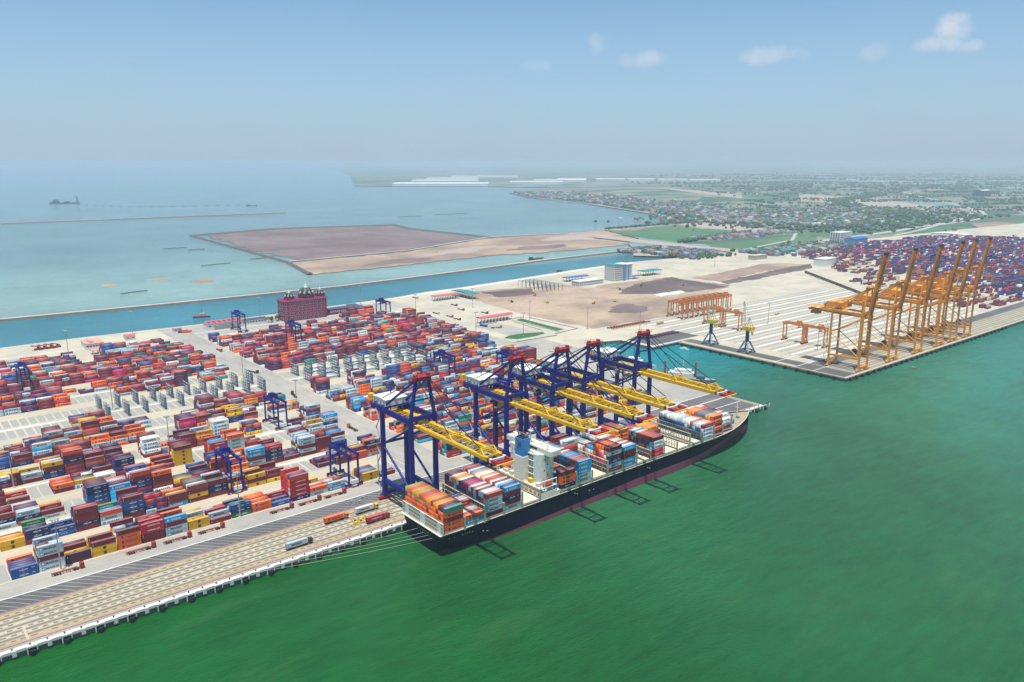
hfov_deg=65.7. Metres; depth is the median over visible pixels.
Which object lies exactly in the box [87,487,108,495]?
shipping container
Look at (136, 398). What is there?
reefer rack
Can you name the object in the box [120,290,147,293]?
stake line
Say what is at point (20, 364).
yard crane
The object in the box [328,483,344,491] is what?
shipping container
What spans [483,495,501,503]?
shipping container
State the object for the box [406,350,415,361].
reefer rack
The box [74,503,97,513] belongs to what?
shipping container
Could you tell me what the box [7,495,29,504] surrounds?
shipping container
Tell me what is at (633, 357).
patrol ship
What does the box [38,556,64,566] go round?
shipping container
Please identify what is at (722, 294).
orange yard crane
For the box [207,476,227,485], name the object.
shipping container
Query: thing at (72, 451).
shipping container
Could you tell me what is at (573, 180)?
warehouse
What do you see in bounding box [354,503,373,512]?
shipping container
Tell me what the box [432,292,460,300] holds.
gate canopy
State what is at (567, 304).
construction ground
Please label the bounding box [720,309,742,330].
orange yard crane
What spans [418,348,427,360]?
reefer rack
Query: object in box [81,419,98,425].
shipping container
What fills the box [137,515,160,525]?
shipping container
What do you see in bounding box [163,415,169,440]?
light mast
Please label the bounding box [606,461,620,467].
shipping container
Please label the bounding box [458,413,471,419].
shipping container
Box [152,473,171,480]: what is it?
shipping container
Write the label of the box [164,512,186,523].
shipping container
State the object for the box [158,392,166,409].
reefer rack
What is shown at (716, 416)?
shipping container
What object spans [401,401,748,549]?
container ship
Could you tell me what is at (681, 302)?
orange yard crane
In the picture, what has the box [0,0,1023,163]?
sky
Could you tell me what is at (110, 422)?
shipping container
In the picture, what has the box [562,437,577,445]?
shipping container
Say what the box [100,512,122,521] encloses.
shipping container
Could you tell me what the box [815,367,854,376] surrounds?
quay corner
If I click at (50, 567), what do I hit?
shipping container
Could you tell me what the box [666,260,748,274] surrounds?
white lot ground
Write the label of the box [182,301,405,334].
road
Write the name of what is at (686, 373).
supply ship
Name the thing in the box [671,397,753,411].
jetty asphalt
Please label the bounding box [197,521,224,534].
container truck
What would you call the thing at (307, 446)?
shipping container
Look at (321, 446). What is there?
shipping container
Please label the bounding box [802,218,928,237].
roadside field
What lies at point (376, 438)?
light mast
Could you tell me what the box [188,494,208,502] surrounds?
shipping container
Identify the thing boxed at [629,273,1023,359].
yard paving
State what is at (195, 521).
shipping container
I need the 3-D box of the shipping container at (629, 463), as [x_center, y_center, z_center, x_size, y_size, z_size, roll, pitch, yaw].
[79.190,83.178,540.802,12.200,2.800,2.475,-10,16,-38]
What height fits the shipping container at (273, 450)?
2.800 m
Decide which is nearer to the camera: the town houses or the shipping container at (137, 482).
the shipping container at (137, 482)
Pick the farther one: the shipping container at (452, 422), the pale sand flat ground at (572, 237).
the pale sand flat ground at (572, 237)
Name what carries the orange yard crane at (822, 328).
on the yard paving at (853, 285)
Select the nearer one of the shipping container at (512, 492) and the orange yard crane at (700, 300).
the shipping container at (512, 492)
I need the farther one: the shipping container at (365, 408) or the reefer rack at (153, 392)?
the reefer rack at (153, 392)
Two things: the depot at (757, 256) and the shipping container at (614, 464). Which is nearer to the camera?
the shipping container at (614, 464)
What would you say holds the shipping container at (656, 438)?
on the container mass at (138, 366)
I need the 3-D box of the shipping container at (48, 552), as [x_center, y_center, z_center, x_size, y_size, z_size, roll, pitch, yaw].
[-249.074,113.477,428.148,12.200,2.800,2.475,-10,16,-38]
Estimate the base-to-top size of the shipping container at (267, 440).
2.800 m
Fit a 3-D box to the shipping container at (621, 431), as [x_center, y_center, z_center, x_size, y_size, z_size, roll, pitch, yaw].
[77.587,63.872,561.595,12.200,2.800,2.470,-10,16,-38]
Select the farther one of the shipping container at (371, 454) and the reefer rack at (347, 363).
the reefer rack at (347, 363)
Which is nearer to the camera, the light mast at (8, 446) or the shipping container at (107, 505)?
the shipping container at (107, 505)
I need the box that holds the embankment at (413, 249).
[290,233,567,262]
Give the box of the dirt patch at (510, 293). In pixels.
[482,288,534,296]
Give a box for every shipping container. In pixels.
[0,511,14,519]
[0,516,15,523]
[0,521,16,530]
[0,535,24,547]
[0,541,25,551]
[4,443,22,450]
[5,489,26,498]
[6,552,32,564]
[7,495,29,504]
[10,562,37,575]
[11,568,38,579]
[12,452,31,459]
[16,507,39,516]
[17,512,40,521]
[19,466,38,472]
[21,470,41,478]
[21,516,45,526]
[22,475,43,483]
[25,524,49,535]
[26,530,50,540]
[32,440,51,447]
[32,533,58,544]
[36,540,62,552]
[37,546,63,557]
[37,551,64,562]
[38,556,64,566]
[39,501,61,510]
[39,561,65,572]
[41,505,64,515]
[42,459,62,467]
[43,464,63,471]
[43,468,63,475]
[44,430,62,436]
[44,511,64,519]
[48,518,72,528]
[51,438,69,445]
[51,523,75,533]
[52,481,73,489]
[53,486,74,493]
[62,448,82,455]
[63,452,82,459]
[63,456,83,463]
[63,540,86,551]
[64,430,81,436]
[64,460,83,467]
[65,547,90,559]
[66,554,91,564]
[74,476,94,484]
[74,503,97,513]
[75,509,98,518]
[75,513,98,522]
[76,518,99,527]
[77,522,99,531]
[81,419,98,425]
[83,450,102,457]
[84,455,103,462]
[86,482,107,491]
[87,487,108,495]
[87,491,108,499]
[87,530,111,541]
[88,496,109,502]
[91,433,108,439]
[91,536,115,547]
[92,464,111,472]
[92,542,116,552]
[92,546,116,556]
[95,471,115,478]
[98,501,116,509]
[99,506,121,516]
[100,420,116,425]
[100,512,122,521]
[103,446,121,453]
[105,425,122,431]
[109,481,130,490]
[109,516,132,527]
[110,429,127,436]
[114,456,134,463]
[115,460,134,467]
[115,485,137,494]
[116,524,139,536]
[116,531,140,540]
[117,535,140,545]
[117,540,141,549]
[121,492,143,502]
[122,498,143,506]
[122,502,144,510]
[123,506,144,515]
[123,511,145,517]
[124,422,140,428]
[125,463,145,472]
[128,426,144,432]
[130,468,150,477]
[130,473,150,481]
[131,477,151,485]
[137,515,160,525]
[140,518,163,529]
[141,524,163,534]
[141,529,164,538]
[142,436,159,443]
[142,533,164,543]
[151,454,168,461]
[151,468,171,476]
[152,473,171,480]
[152,477,171,484]
[152,481,172,488]
[154,457,172,464]
[156,504,178,513]
[159,508,181,517]
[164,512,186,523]
[164,518,186,527]
[165,523,187,532]
[165,527,187,536]
[166,490,187,499]
[167,495,187,503]
[167,500,188,506]
[172,427,189,434]
[173,443,191,450]
[173,448,191,454]
[174,451,191,458]
[174,455,192,462]
[175,459,192,465]
[178,432,195,438]
[179,416,195,422]
[186,509,202,518]
[187,481,207,490]
[187,486,207,494]
[187,515,209,525]
[188,463,206,471]
[188,490,207,498]
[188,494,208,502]
[188,521,209,530]
[191,425,207,431]
[196,413,211,419]
[196,429,212,435]
[202,471,220,479]
[203,434,220,441]
[204,505,225,514]
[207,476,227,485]
[208,481,227,489]
[208,485,227,493]
[208,508,228,518]
[209,489,227,497]
[210,439,226,446]
[210,444,227,450]
[210,456,222,462]
[210,514,230,524]
[211,460,225,466]
[211,463,228,470]
[212,418,228,424]
[220,427,236,434]
[222,497,242,505]
[227,407,242,413]
[227,432,243,439]
[227,436,243,442]
[227,440,244,446]
[227,474,245,482]
[230,443,244,449]
[230,455,244,462]
[230,500,250,509]
[230,505,250,513]
[231,462,247,469]
[231,509,251,518]
[242,467,260,475]
[243,411,257,416]
[247,446,264,453]
[247,451,264,457]
[247,471,265,479]
[247,476,265,483]
[248,455,265,461]
[248,458,265,465]
[248,480,265,487]
[251,498,270,508]
[251,504,271,512]
[257,437,273,443]
[257,460,274,468]
[265,442,281,449]
[265,447,282,453]
[265,450,282,457]
[265,466,283,474]
[266,454,282,460]
[266,489,284,497]
[270,494,286,501]
[271,497,290,506]
[280,465,298,474]
[283,453,299,460]
[285,537,306,548]
[288,417,301,422]
[289,472,308,480]
[289,477,308,484]
[290,481,308,489]
[290,485,308,493]
[290,489,309,497]
[290,493,309,501]
[298,435,314,441]
[299,439,314,445]
[299,443,315,449]
[299,446,315,452]
[299,450,315,456]
[305,403,319,409]
[306,418,321,424]
[308,422,322,428]
[309,477,317,483]
[309,483,327,492]
[310,488,327,496]
[315,435,330,441]
[315,439,330,445]
[316,443,331,448]
[316,447,331,452]
[317,460,333,467]
[322,412,337,418]
[323,512,343,522]
[327,478,344,486]
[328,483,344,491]
[329,430,344,436]
[331,438,346,444]
[335,453,350,460]
[335,459,351,464]
[350,445,364,452]
[351,449,366,456]
[351,454,366,460]
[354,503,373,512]
[362,469,377,477]
[362,474,377,481]
[363,405,371,410]
[364,438,379,444]
[365,512,384,522]
[366,442,380,449]
[366,447,380,452]
[367,450,380,456]
[379,468,394,476]
[410,394,423,398]
[417,434,431,439]
[443,502,462,513]
[443,508,462,518]
[443,513,462,522]
[443,518,462,527]
[444,522,462,532]
[445,419,458,425]
[446,446,456,450]
[446,448,461,454]
[447,451,461,457]
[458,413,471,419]
[459,401,471,406]
[459,498,469,505]
[464,509,482,520]
[466,515,482,524]
[478,403,485,408]
[483,489,501,499]
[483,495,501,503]
[484,499,501,508]
[486,504,501,512]
[486,508,501,517]
[488,425,501,431]
[502,429,514,435]
[503,482,520,492]
[503,488,520,496]
[503,492,520,501]
[503,497,520,505]
[505,501,520,510]
[552,434,567,441]
[558,477,574,484]
[558,481,574,488]
[559,467,574,476]
[559,472,574,480]
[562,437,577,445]
[575,457,590,466]
[575,463,590,470]
[575,467,590,474]
[575,471,590,478]
[575,475,590,482]
[606,444,621,451]
[606,448,621,455]
[606,452,621,459]
[606,456,621,463]
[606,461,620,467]
[606,465,620,472]
[614,427,628,434]
[621,452,635,459]
[621,456,635,463]
[621,459,635,467]
[622,443,635,451]
[622,448,635,455]
[649,434,663,441]
[701,422,713,428]
[710,413,722,420]
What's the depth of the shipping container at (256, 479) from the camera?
538.73 m
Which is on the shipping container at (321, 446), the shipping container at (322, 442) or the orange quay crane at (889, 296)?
the shipping container at (322, 442)
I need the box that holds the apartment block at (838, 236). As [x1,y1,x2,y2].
[830,231,851,241]
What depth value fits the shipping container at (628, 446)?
537.49 m
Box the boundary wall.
[805,270,862,293]
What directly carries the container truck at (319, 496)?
on the quay road at (27, 584)
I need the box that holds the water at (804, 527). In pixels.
[0,163,1023,681]
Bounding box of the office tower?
[604,262,631,281]
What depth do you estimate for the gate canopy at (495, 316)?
1093.87 m
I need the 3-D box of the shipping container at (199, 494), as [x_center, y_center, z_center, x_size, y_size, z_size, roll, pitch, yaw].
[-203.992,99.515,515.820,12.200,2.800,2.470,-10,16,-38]
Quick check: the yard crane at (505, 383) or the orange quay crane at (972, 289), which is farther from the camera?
the orange quay crane at (972, 289)
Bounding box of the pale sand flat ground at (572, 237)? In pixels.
[542,235,595,240]
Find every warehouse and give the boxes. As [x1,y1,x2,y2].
[202,317,242,330]
[392,182,488,185]
[411,180,478,181]
[426,178,478,179]
[451,176,517,177]
[510,181,562,183]
[534,179,585,181]
[557,178,586,180]
[595,178,624,180]
[627,178,654,180]
[657,179,687,181]
[688,179,719,181]
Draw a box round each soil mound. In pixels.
[608,306,638,312]
[610,303,634,307]
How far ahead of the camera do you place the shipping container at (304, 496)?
517.23 m
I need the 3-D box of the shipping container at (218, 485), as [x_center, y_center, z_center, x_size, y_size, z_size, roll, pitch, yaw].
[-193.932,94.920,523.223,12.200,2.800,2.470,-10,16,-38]
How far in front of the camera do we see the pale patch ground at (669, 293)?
1327.40 m
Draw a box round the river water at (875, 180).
[799,175,1023,188]
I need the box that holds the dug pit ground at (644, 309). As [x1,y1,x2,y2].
[610,305,648,313]
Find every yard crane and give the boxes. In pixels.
[14,361,34,390]
[214,445,247,494]
[230,310,247,332]
[262,392,290,430]
[285,319,301,340]
[327,440,362,487]
[375,297,390,314]
[433,349,457,375]
[487,374,513,393]
[496,349,519,365]
[596,364,623,387]
[666,299,686,318]
[671,298,691,318]
[677,297,697,316]
[683,296,702,315]
[688,296,706,314]
[694,295,712,313]
[698,294,717,312]
[702,293,722,308]
[702,305,724,326]
[708,292,726,308]
[712,292,731,309]
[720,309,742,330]
[781,320,806,343]
[801,324,828,347]
[906,269,924,274]
[920,245,935,253]
[930,254,945,264]
[974,273,994,282]
[985,255,1001,263]
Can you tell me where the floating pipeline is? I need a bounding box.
[87,204,246,206]
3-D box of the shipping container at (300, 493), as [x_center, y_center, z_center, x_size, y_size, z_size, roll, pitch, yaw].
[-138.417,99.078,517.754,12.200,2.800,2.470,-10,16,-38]
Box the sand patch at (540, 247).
[507,244,566,250]
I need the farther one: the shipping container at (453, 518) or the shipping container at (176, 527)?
the shipping container at (176, 527)
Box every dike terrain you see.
[0,212,285,223]
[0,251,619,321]
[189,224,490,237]
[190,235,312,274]
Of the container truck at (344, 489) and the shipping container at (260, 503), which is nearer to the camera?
the shipping container at (260, 503)
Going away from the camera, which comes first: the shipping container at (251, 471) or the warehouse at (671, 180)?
the shipping container at (251, 471)
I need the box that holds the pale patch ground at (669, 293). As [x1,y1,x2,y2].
[654,290,683,295]
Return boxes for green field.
[623,225,730,242]
[734,234,809,248]
[765,230,808,236]
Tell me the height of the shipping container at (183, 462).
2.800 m
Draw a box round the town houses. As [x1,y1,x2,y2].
[513,182,1018,259]
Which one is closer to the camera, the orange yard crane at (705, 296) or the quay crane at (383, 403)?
the quay crane at (383, 403)
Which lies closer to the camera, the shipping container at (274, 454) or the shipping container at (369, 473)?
the shipping container at (369, 473)
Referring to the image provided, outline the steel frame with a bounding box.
[518,279,562,290]
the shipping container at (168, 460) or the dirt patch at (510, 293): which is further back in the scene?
the dirt patch at (510, 293)
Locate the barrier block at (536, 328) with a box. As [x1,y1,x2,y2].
[475,316,577,341]
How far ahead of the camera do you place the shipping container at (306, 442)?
593.42 m
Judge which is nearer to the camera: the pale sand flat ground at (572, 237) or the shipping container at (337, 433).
the shipping container at (337, 433)
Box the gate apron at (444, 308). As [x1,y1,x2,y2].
[395,297,579,341]
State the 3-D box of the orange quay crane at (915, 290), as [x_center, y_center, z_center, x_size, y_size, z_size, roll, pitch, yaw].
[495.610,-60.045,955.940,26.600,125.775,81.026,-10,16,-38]
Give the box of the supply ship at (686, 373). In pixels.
[661,360,715,383]
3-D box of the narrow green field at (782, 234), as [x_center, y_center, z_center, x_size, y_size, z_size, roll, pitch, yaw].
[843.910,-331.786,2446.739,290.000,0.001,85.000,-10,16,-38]
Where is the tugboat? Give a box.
[193,312,209,317]
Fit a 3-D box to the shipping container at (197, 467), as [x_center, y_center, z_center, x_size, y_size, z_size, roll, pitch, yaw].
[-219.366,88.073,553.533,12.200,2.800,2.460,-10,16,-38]
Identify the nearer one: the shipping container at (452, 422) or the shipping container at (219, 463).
the shipping container at (219, 463)
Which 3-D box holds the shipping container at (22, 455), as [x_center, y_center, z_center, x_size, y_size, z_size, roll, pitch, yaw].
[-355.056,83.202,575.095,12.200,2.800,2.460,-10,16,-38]
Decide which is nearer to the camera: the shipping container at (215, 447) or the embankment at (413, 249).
the shipping container at (215, 447)
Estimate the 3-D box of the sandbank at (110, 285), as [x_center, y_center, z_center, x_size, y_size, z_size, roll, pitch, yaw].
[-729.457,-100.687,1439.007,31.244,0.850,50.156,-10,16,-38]
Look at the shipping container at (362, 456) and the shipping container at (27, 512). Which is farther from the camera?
the shipping container at (362, 456)
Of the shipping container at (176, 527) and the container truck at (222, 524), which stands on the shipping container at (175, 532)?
the shipping container at (176, 527)
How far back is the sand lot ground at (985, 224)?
2793.20 m
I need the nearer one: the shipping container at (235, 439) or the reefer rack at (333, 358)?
the shipping container at (235, 439)
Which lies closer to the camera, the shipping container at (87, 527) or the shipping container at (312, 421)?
the shipping container at (87, 527)
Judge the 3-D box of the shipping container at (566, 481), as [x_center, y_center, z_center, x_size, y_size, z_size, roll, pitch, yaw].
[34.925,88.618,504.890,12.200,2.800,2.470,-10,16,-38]
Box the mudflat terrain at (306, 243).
[209,226,475,259]
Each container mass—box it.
[0,305,730,575]
[798,234,1023,308]
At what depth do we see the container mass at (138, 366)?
701.47 m
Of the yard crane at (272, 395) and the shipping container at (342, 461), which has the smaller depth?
the shipping container at (342, 461)
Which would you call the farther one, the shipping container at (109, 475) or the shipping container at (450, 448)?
the shipping container at (450, 448)
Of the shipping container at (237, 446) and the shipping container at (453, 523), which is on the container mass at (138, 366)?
the shipping container at (237, 446)
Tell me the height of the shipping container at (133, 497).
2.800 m
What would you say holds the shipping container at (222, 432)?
on the container mass at (138, 366)
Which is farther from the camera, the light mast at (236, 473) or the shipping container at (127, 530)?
the light mast at (236, 473)
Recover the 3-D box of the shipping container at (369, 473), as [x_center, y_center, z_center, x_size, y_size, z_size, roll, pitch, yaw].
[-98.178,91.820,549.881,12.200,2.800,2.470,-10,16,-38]
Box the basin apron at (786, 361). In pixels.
[679,339,833,370]
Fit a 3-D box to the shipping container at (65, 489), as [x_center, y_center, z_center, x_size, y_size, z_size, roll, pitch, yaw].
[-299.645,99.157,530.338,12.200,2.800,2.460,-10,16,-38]
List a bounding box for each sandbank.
[101,284,116,286]
[147,278,169,279]
[189,279,214,282]
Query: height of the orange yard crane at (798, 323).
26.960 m
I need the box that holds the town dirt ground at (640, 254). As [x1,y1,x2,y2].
[634,253,706,255]
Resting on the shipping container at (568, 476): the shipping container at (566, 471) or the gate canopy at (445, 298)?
the shipping container at (566, 471)
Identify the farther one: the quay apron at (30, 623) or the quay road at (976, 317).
the quay road at (976, 317)
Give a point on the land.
(374, 175)
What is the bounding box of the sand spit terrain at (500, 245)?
[289,230,635,274]
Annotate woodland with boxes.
[514,173,1023,259]
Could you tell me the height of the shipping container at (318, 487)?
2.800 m
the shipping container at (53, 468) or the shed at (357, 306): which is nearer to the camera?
the shipping container at (53, 468)
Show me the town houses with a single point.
(732, 236)
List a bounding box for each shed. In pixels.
[346,303,362,308]
[451,289,477,297]
[561,274,588,281]
[637,268,661,275]
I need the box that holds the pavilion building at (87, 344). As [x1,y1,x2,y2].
[80,338,103,349]
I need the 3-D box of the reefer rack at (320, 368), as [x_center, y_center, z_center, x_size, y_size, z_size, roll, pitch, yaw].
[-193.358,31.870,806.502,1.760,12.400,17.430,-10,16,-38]
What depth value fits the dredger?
4264.60 m
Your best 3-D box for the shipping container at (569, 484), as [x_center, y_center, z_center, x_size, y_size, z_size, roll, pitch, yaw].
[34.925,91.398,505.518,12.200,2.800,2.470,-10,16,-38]
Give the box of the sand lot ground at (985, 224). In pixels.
[972,222,1014,227]
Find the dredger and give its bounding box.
[49,197,79,203]
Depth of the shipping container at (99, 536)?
450.60 m
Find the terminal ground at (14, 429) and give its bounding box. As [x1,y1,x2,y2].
[0,223,1023,662]
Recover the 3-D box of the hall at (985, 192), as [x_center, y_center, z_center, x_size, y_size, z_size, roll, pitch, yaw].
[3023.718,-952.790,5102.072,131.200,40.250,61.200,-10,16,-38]
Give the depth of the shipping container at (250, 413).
679.34 m
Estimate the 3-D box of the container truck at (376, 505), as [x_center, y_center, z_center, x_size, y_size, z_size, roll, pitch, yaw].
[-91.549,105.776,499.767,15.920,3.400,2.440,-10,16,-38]
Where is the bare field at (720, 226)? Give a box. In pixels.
[680,222,764,230]
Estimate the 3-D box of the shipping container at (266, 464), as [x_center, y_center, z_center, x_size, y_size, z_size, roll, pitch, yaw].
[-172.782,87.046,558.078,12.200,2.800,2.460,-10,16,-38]
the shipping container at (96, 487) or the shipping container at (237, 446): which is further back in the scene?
the shipping container at (237, 446)
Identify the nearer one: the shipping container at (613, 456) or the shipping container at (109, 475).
the shipping container at (613, 456)
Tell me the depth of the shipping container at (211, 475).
530.23 m
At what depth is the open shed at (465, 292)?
1286.55 m
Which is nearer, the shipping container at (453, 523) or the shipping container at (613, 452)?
the shipping container at (453, 523)
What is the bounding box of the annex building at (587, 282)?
[571,277,602,286]
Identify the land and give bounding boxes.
[327,164,1023,248]
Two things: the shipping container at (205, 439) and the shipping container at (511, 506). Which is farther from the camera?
the shipping container at (205, 439)
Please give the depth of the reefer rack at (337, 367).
813.42 m
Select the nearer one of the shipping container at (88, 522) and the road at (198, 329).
the shipping container at (88, 522)
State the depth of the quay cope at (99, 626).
406.48 m
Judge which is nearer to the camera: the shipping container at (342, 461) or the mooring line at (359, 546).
the mooring line at (359, 546)
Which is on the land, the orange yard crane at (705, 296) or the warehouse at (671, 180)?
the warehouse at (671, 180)
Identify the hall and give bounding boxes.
[844,236,867,245]
[973,189,991,195]
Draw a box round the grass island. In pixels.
[505,332,544,338]
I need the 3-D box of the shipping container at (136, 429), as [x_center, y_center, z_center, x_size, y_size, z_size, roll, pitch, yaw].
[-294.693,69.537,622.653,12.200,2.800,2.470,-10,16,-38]
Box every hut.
[123,333,135,340]
[172,327,181,331]
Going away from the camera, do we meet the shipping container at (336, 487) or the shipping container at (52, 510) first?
the shipping container at (52, 510)
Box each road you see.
[0,332,176,361]
[0,392,709,599]
[158,328,446,467]
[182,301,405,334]
[532,197,670,229]
[594,234,737,252]
[664,188,741,197]
[746,226,797,248]
[795,192,976,244]
[810,301,1023,365]
[895,210,987,235]
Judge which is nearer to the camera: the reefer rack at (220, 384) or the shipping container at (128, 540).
the shipping container at (128, 540)
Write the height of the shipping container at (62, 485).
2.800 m
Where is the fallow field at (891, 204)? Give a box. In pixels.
[799,194,934,209]
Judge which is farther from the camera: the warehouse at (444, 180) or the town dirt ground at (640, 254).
the warehouse at (444, 180)
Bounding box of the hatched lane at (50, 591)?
[0,394,722,612]
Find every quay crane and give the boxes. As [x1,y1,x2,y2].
[366,371,514,499]
[459,353,610,467]
[504,345,656,441]
[535,339,687,436]
[585,328,736,424]
[807,252,889,371]
[839,248,918,362]
[868,244,944,353]
[893,241,965,346]
[918,239,978,342]
[931,237,992,337]
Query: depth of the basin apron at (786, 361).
898.00 m
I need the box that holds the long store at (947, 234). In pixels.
[931,232,971,237]
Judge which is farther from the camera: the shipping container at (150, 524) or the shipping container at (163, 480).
the shipping container at (163, 480)
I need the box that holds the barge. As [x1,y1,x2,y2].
[528,257,542,259]
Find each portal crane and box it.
[701,295,718,345]
[737,301,755,353]
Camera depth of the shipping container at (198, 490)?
514.14 m
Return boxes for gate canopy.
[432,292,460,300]
[476,312,512,322]
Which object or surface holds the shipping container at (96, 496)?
on the shipping container at (101, 499)
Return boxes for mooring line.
[246,538,431,573]
[270,535,426,565]
[295,532,423,557]
[315,528,416,550]
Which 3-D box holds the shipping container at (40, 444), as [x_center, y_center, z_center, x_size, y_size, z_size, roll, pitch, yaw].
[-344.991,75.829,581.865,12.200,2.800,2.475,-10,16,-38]
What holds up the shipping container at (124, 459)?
on the shipping container at (124, 464)
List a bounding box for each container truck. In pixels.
[51,561,84,575]
[126,541,155,554]
[163,530,191,543]
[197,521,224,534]
[269,502,293,513]
[288,536,312,550]
[298,494,321,505]
[323,487,346,498]
[324,512,348,524]
[347,423,357,431]
[356,503,378,514]
[368,511,389,523]
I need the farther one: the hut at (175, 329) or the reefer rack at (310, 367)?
the hut at (175, 329)
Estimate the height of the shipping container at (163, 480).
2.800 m
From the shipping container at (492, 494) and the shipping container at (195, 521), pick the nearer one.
the shipping container at (492, 494)
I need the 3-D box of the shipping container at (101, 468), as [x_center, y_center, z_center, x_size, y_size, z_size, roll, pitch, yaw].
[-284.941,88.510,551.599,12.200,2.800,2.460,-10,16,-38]
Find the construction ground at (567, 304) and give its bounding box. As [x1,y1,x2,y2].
[459,277,729,328]
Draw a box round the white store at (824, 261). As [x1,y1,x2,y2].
[814,257,836,266]
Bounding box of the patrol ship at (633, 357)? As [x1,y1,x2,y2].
[622,347,655,367]
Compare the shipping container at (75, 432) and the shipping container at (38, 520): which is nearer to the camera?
the shipping container at (38, 520)
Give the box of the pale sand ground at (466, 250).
[413,246,490,255]
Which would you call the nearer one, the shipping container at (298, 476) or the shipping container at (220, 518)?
the shipping container at (220, 518)
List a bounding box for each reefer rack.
[95,393,102,408]
[103,401,110,415]
[113,391,120,407]
[122,399,130,415]
[131,388,138,404]
[140,395,148,412]
[148,385,156,401]
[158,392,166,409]
[165,382,173,398]
[176,390,184,405]
[182,380,190,394]
[193,387,200,393]
[198,376,206,392]
[209,383,218,397]
[214,374,222,389]
[226,380,233,390]
[229,371,237,386]
[241,378,250,391]
[244,369,253,383]
[257,375,265,390]
[290,362,298,375]
[303,359,312,373]
[303,367,311,380]
[317,358,325,369]
[317,365,325,375]
[330,355,338,365]
[330,363,339,377]
[343,353,351,365]
[344,361,352,371]
[355,350,364,364]
[357,358,366,372]
[367,349,376,360]
[369,356,378,369]
[379,347,388,358]
[382,354,391,364]
[391,345,400,357]
[394,352,403,362]
[403,343,411,353]
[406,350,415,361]
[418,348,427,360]
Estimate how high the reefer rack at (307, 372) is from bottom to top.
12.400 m
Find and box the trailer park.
[627,330,698,344]
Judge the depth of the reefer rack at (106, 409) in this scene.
681.57 m
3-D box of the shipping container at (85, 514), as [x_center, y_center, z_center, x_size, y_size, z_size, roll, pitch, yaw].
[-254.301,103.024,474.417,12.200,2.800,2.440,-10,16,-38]
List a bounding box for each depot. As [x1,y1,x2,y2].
[748,254,767,259]
[776,247,796,253]
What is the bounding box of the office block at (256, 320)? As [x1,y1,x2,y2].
[243,316,266,324]
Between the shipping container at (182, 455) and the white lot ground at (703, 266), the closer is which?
the shipping container at (182, 455)
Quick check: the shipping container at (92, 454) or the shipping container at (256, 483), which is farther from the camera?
the shipping container at (92, 454)
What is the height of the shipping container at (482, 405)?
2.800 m
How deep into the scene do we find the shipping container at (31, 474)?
546.64 m
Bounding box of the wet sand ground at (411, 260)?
[358,257,431,266]
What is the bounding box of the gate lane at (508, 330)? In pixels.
[476,323,534,334]
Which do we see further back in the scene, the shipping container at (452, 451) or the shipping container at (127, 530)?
the shipping container at (452, 451)
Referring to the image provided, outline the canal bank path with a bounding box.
[398,266,604,297]
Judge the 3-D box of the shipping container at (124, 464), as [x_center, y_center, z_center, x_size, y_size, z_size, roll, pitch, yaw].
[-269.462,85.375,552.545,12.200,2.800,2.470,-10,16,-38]
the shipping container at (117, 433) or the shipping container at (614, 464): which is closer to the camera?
the shipping container at (614, 464)
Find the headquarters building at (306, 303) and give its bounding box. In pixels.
[276,283,326,321]
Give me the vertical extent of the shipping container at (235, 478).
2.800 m
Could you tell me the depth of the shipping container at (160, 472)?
528.99 m
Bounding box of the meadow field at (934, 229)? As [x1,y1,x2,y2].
[919,227,974,232]
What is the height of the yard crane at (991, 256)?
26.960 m
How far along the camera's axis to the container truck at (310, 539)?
456.95 m
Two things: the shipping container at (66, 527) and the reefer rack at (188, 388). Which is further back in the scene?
the reefer rack at (188, 388)
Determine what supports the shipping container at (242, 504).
on the shipping container at (242, 509)
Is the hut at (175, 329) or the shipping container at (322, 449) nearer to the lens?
the shipping container at (322, 449)
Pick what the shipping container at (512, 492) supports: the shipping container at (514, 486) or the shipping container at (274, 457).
the shipping container at (514, 486)
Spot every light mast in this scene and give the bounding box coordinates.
[4,445,14,488]
[49,518,62,570]
[107,378,113,410]
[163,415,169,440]
[233,471,241,517]
[292,379,297,412]
[374,437,378,478]
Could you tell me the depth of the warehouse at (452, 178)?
9425.27 m
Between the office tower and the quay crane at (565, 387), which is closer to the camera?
the quay crane at (565, 387)
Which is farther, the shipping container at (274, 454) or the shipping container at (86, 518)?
the shipping container at (274, 454)
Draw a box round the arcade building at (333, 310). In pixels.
[327,305,354,314]
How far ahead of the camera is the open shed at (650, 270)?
1541.78 m
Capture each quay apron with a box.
[0,397,757,652]
[814,307,1023,376]
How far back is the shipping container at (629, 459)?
538.93 m
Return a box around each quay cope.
[0,396,769,665]
[651,319,1023,380]
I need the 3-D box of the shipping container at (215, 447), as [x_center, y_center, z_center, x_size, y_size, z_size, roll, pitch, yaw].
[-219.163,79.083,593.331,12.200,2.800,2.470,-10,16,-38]
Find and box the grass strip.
[517,318,563,330]
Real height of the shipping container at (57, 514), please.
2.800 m
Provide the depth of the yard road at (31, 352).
931.52 m
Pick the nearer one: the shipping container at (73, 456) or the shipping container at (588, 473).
the shipping container at (588, 473)
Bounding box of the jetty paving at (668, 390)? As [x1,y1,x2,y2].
[469,330,702,400]

